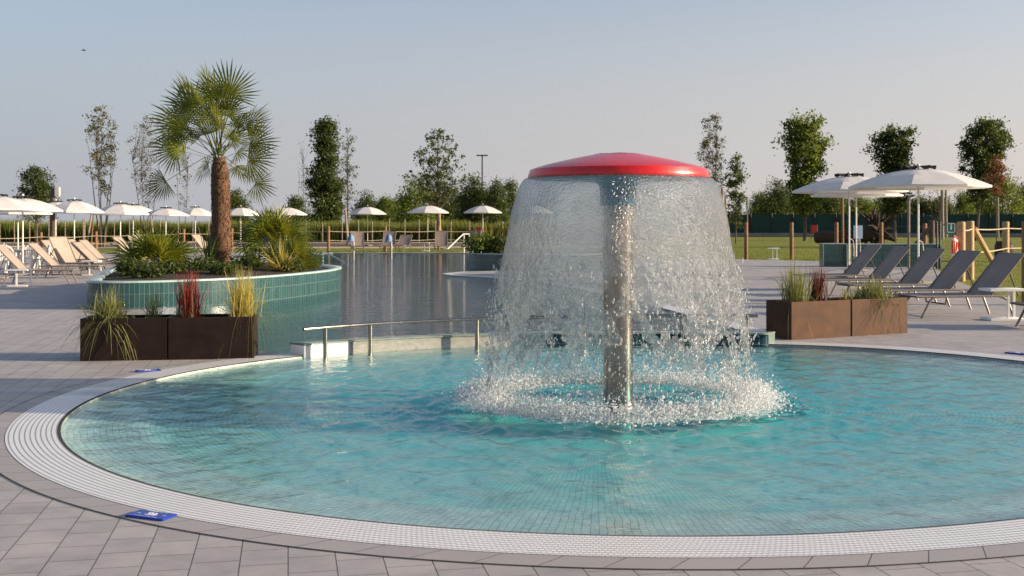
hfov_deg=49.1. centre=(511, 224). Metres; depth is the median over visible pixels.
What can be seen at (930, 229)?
gate post
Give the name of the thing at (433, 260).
lagoon water
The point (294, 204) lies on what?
field tree
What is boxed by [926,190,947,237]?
thin tree
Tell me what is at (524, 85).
sky
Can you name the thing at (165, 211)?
parasol
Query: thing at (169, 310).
lagoon grating
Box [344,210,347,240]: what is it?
tree stake
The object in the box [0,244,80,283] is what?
sun lounger
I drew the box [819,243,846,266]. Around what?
tiled screen
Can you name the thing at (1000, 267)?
sun lounger
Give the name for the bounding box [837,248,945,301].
sun lounger
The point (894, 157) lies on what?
tall tree
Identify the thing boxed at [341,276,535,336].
lagoon floor
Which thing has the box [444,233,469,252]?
stair rail
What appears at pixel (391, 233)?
sun lounger
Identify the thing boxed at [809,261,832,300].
grass plant
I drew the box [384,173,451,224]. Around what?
field tree
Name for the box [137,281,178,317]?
grass plant
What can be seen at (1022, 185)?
field tree
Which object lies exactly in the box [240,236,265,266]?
flax plant
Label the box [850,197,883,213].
field tree
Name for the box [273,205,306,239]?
parasol
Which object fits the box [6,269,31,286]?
side table
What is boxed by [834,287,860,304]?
grass plant
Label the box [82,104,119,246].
thin tree
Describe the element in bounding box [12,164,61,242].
round tree
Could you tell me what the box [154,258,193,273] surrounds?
shrub
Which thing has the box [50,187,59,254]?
timber pole
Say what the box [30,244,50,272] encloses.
plastic chair
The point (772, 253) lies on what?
side table
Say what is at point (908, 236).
outdoor shower
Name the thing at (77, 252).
sun lounger
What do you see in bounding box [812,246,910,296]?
sun lounger
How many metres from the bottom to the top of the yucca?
0.841 m
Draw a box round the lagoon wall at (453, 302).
[172,253,739,330]
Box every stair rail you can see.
[322,250,351,283]
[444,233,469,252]
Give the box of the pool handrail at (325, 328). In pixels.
[303,314,757,359]
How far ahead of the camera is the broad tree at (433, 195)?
87.74 m
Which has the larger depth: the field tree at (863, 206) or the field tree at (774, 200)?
the field tree at (863, 206)
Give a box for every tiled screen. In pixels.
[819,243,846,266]
[851,243,941,267]
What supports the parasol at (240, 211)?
on the ground at (778, 242)
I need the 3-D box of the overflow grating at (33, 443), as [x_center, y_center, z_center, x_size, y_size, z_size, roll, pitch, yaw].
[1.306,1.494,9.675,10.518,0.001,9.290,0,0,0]
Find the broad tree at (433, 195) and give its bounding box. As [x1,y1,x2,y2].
[398,128,466,226]
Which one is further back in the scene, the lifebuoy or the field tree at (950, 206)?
the field tree at (950, 206)
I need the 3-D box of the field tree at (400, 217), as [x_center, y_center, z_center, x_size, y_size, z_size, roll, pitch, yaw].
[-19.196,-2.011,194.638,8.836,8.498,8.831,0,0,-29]
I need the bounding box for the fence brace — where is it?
[974,226,993,261]
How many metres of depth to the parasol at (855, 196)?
35.94 m
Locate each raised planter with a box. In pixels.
[86,263,341,352]
[465,252,502,271]
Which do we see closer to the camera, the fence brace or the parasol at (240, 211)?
the fence brace
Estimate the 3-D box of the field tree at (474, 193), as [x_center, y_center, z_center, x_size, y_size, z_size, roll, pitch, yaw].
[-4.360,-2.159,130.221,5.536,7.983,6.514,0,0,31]
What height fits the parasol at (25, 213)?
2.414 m
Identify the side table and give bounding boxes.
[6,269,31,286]
[81,260,101,275]
[766,248,779,259]
[978,288,1023,320]
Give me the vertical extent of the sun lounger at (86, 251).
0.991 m
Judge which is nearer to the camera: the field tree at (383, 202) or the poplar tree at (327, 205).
the poplar tree at (327, 205)
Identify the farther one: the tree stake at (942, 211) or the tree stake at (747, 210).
the tree stake at (747, 210)
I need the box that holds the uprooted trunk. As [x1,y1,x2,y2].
[814,203,897,243]
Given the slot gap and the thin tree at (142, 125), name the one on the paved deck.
the slot gap
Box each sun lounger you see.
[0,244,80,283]
[27,243,105,278]
[40,240,106,272]
[48,236,109,273]
[65,239,112,268]
[72,242,114,274]
[78,240,115,267]
[112,237,156,263]
[192,235,233,254]
[350,231,364,251]
[379,231,395,251]
[393,235,412,251]
[434,231,447,251]
[460,231,480,251]
[792,244,881,290]
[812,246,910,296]
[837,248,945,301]
[870,250,980,308]
[895,252,1023,317]
[1010,302,1023,326]
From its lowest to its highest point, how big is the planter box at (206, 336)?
0.467 m
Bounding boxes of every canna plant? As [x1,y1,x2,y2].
[469,218,506,252]
[493,219,509,236]
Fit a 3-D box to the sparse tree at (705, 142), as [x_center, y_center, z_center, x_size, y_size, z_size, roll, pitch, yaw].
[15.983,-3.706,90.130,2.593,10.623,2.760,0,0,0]
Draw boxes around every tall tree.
[771,108,838,240]
[859,119,920,240]
[955,113,1016,240]
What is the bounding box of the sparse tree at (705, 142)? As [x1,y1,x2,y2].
[695,113,726,195]
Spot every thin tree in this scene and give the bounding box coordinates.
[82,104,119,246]
[124,115,160,234]
[173,141,192,240]
[298,136,308,244]
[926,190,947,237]
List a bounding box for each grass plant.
[57,282,139,364]
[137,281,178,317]
[172,268,211,316]
[210,271,286,357]
[211,264,273,316]
[768,256,829,301]
[775,292,833,339]
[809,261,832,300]
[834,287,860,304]
[844,270,912,334]
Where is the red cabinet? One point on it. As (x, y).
(813, 228)
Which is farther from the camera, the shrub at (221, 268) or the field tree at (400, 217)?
the field tree at (400, 217)
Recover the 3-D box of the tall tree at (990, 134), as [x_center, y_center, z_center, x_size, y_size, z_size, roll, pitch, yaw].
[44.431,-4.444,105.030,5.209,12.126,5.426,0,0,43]
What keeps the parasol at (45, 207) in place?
on the paved deck
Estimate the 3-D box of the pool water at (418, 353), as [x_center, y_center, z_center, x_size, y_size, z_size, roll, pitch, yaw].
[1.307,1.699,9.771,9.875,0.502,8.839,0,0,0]
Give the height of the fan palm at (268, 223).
1.664 m
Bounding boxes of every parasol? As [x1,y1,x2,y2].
[0,194,41,278]
[0,194,62,275]
[0,212,52,267]
[48,199,62,236]
[51,198,103,238]
[91,201,148,252]
[127,203,152,234]
[142,206,189,235]
[182,205,210,249]
[230,205,258,247]
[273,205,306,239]
[349,205,385,245]
[407,204,448,245]
[464,204,501,213]
[792,171,908,277]
[811,193,902,271]
[848,163,991,283]
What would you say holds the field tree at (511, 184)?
on the ground at (778, 242)
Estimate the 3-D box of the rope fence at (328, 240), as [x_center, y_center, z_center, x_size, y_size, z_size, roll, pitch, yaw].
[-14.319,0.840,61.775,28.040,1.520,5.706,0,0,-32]
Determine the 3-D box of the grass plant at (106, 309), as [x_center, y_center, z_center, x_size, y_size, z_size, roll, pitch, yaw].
[-4.503,1.237,12.556,1.088,1.244,1.210,0,0,-42]
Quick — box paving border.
[0,341,1023,568]
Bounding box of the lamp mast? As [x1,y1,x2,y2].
[477,155,487,221]
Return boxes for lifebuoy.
[951,235,957,256]
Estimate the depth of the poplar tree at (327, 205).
109.25 m
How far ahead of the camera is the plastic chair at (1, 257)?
33.68 m
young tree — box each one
[721,152,750,243]
[982,154,1012,240]
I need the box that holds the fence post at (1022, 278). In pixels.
[1021,221,1023,301]
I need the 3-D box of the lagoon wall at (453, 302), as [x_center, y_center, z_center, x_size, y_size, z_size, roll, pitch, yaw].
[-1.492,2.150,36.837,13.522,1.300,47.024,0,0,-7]
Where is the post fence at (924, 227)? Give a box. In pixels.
[744,222,926,259]
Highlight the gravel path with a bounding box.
[11,246,469,248]
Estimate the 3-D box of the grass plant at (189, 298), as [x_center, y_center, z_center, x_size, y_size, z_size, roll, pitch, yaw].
[-3.638,0.777,12.650,0.400,0.589,0.486,0,0,-42]
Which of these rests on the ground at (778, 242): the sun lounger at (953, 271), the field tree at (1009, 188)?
the field tree at (1009, 188)
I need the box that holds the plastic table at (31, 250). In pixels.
[9,249,34,273]
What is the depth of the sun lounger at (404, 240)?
62.88 m
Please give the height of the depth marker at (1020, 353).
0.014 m
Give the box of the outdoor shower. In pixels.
[906,194,915,268]
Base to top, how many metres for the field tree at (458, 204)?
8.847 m
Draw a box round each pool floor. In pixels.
[61,345,1023,535]
[515,390,809,426]
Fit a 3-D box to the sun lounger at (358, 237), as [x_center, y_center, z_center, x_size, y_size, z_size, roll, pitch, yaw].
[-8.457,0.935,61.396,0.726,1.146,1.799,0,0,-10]
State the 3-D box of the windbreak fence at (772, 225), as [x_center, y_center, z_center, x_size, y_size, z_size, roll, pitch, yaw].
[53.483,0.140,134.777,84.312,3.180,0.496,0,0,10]
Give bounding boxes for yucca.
[252,240,303,271]
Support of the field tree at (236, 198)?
on the ground at (778, 242)
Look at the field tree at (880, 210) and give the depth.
168.06 m
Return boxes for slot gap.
[57,344,1023,535]
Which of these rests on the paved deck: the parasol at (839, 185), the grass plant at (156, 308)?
the parasol at (839, 185)
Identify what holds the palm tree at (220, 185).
in the raised planter at (324, 280)
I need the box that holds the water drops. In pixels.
[471,258,764,427]
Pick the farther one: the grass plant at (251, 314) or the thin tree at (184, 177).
the thin tree at (184, 177)
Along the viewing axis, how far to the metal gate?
38.00 m
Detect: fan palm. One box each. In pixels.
[106,223,199,274]
[229,199,318,267]
[256,231,324,270]
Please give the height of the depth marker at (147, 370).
0.014 m
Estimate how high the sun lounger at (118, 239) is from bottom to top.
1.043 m
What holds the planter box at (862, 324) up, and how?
on the paved deck
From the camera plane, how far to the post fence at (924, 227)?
48.59 m
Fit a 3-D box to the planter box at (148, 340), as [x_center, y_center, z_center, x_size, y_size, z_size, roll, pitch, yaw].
[-4.314,1.266,12.607,0.925,0.467,0.500,0,0,-7]
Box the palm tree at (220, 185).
[140,60,280,263]
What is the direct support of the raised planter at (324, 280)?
on the lagoon floor at (409, 315)
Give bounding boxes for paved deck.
[0,252,1023,575]
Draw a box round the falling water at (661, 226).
[486,174,751,403]
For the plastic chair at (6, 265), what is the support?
on the paved deck
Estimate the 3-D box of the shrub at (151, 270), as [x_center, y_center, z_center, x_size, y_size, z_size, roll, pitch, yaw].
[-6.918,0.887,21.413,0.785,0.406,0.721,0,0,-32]
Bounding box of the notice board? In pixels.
[854,225,862,242]
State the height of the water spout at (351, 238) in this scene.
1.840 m
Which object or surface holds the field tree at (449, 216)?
on the ground at (778, 242)
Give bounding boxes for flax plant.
[189,227,227,260]
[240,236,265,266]
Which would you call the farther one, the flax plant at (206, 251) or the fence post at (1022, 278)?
the flax plant at (206, 251)
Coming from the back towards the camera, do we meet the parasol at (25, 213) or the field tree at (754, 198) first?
the field tree at (754, 198)
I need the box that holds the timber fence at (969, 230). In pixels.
[957,221,1021,281]
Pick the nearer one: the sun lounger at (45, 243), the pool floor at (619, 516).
the pool floor at (619, 516)
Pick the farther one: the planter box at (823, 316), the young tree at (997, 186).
the young tree at (997, 186)
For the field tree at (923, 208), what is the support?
on the ground at (778, 242)
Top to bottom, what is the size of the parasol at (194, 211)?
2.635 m
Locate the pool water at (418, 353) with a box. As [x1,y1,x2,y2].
[61,344,1023,535]
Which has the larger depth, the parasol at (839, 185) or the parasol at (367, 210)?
the parasol at (367, 210)
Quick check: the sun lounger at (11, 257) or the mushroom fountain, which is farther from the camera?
the sun lounger at (11, 257)
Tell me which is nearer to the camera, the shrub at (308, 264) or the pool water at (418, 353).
the pool water at (418, 353)
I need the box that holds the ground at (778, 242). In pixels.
[14,225,1021,305]
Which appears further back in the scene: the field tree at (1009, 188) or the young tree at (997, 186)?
the field tree at (1009, 188)
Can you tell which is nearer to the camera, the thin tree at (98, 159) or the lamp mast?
the thin tree at (98, 159)
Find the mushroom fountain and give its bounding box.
[528,152,709,416]
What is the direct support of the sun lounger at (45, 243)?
on the paved deck
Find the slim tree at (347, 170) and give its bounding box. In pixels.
[336,127,363,244]
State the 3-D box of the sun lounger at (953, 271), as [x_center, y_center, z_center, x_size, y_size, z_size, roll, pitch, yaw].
[7.320,0.986,20.043,1.892,1.043,0.726,0,0,-9]
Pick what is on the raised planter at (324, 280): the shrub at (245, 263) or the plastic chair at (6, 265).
the shrub at (245, 263)
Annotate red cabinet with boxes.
[810,225,817,238]
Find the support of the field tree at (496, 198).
on the ground at (778, 242)
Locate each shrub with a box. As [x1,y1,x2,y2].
[113,257,143,276]
[127,261,169,277]
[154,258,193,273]
[183,254,224,270]
[200,260,242,274]
[229,252,264,269]
[275,257,306,271]
[295,256,319,268]
[461,232,496,253]
[485,234,505,253]
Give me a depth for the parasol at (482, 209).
81.18 m
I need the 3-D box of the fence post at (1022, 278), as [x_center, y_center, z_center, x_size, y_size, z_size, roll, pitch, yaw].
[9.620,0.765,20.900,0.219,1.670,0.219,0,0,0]
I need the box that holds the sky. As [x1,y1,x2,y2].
[0,0,1023,224]
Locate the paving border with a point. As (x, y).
(12, 468)
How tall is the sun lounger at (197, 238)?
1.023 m
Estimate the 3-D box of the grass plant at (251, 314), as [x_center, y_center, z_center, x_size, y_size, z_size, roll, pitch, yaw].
[-3.008,1.279,12.785,1.415,1.666,1.278,0,0,31]
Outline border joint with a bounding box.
[0,341,1023,569]
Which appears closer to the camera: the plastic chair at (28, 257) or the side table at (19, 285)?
the side table at (19, 285)
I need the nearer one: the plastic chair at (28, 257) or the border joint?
the border joint
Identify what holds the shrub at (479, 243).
on the raised planter at (481, 260)
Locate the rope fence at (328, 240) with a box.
[0,226,493,251]
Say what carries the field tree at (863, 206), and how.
on the ground at (778, 242)
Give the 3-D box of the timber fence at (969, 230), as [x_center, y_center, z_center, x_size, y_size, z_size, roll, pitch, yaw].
[16.087,0.750,36.251,0.740,1.700,14.701,0,0,35]
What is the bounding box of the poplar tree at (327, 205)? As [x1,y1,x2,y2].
[301,115,351,225]
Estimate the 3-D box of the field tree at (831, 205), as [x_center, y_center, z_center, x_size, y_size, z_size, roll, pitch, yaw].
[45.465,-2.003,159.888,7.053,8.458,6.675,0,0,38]
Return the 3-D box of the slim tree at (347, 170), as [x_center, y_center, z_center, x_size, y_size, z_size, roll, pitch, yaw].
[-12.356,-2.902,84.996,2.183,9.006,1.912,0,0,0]
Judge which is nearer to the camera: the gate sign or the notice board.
the gate sign
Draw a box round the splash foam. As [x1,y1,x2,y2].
[439,358,800,428]
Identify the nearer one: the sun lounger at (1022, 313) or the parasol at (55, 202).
the sun lounger at (1022, 313)
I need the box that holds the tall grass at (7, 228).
[0,217,508,241]
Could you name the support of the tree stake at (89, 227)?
on the ground at (778, 242)
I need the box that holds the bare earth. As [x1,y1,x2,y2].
[0,242,466,246]
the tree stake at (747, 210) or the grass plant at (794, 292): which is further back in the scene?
the tree stake at (747, 210)
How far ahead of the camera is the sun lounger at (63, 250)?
34.05 m
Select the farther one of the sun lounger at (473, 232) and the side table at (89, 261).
the sun lounger at (473, 232)
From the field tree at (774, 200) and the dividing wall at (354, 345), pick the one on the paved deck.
the dividing wall at (354, 345)
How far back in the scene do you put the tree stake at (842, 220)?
73.99 m
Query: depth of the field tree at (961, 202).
175.19 m
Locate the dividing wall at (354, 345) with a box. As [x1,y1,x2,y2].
[290,330,774,358]
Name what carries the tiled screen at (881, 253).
on the paved deck
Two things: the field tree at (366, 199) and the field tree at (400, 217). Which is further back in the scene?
the field tree at (400, 217)
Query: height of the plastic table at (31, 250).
0.733 m
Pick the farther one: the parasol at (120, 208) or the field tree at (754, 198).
the field tree at (754, 198)
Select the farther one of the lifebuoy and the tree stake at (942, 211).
the tree stake at (942, 211)
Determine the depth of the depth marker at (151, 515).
5.72 m
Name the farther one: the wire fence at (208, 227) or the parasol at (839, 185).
the wire fence at (208, 227)
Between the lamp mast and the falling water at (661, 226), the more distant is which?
the lamp mast
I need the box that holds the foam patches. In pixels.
[438,379,796,426]
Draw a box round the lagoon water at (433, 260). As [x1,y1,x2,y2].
[172,253,734,353]
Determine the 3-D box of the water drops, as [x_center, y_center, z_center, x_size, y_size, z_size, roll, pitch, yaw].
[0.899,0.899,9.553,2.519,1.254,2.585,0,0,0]
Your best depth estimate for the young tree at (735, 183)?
89.92 m
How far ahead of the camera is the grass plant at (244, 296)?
12.70 m
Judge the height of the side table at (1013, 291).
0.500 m
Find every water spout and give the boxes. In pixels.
[347,234,354,272]
[385,234,391,258]
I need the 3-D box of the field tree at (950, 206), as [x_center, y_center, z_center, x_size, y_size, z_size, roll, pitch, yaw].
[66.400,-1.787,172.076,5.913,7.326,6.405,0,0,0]
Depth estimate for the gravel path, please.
74.49 m
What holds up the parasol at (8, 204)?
on the paved deck
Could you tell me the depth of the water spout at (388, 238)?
53.49 m
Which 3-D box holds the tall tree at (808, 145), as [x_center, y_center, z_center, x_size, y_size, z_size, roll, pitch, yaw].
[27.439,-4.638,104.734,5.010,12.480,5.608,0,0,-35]
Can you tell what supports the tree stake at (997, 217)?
on the ground at (778, 242)
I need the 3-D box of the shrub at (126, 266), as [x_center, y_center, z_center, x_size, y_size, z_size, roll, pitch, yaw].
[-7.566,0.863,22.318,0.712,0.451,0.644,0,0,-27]
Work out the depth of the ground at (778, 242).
68.86 m
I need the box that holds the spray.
[432,349,814,423]
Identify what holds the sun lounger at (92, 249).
on the paved deck
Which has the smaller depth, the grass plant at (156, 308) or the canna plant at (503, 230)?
the grass plant at (156, 308)
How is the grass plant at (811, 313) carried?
in the planter box at (823, 316)
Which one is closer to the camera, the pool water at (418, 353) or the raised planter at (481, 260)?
the pool water at (418, 353)
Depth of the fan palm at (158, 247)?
22.97 m
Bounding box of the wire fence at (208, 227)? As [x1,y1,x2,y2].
[0,218,502,241]
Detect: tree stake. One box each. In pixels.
[87,214,91,240]
[91,215,93,243]
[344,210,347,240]
[438,214,440,230]
[746,197,747,221]
[841,198,843,242]
[940,190,943,238]
[945,190,947,237]
[997,197,998,237]
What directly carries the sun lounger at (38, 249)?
on the paved deck
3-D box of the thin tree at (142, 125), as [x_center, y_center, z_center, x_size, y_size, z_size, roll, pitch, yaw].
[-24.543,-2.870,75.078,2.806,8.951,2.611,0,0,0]
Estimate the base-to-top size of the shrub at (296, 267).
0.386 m
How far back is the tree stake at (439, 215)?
86.01 m
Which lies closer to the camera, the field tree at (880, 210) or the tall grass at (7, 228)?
the tall grass at (7, 228)
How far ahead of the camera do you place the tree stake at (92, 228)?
68.02 m
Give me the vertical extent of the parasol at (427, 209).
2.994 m
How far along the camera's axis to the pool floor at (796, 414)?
9.71 m
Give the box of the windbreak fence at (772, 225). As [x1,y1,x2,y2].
[727,212,1023,236]
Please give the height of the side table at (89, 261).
0.450 m
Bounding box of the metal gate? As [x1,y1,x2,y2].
[936,222,965,268]
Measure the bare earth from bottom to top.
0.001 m
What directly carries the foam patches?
on the pool water at (418, 353)
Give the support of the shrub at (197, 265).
on the raised planter at (324, 280)
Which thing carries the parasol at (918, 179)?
on the paved deck
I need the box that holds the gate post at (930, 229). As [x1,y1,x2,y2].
[915,220,934,242]
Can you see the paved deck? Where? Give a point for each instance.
(40, 534)
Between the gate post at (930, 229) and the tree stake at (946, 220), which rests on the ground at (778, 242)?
the tree stake at (946, 220)
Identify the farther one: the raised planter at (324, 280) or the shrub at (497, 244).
the shrub at (497, 244)
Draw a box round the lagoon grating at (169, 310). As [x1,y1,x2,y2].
[154,256,765,330]
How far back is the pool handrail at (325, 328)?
13.46 m
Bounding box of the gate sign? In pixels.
[946,223,955,233]
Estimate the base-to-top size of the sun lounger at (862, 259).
1.043 m
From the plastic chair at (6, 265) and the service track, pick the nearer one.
the plastic chair at (6, 265)
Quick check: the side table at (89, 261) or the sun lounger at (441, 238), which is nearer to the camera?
the side table at (89, 261)
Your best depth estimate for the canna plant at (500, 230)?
40.32 m
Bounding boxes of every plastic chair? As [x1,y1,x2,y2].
[0,243,16,272]
[4,246,21,272]
[24,242,40,271]
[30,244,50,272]
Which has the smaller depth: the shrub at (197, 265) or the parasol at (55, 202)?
the shrub at (197, 265)
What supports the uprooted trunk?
on the ground at (778, 242)
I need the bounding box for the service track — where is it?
[179,242,462,242]
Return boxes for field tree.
[230,187,257,222]
[283,194,311,223]
[349,189,375,223]
[371,194,400,223]
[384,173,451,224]
[391,189,413,222]
[431,178,468,221]
[447,192,468,221]
[450,171,489,223]
[478,173,514,224]
[499,175,518,216]
[744,190,769,214]
[750,175,797,214]
[810,198,854,213]
[844,198,879,213]
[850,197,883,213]
[876,204,914,213]
[910,190,934,213]
[928,190,959,213]
[953,190,982,213]
[967,173,1023,213]
[1011,177,1023,212]
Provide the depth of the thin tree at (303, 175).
84.91 m
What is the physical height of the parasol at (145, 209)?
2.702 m
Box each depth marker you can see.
[125,509,176,520]
[135,369,160,371]
[1005,351,1023,354]
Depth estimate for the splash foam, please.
9.01 m
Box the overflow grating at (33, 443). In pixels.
[5,342,1023,556]
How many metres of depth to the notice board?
44.49 m
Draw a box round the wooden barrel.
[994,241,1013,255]
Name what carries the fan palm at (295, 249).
on the raised planter at (324, 280)
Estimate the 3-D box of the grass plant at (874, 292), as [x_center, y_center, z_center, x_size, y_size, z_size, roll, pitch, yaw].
[5.017,1.235,15.567,1.279,1.336,1.552,0,0,0]
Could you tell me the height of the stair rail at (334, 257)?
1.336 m
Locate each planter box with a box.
[80,314,174,360]
[168,314,257,359]
[766,298,850,339]
[829,296,906,335]

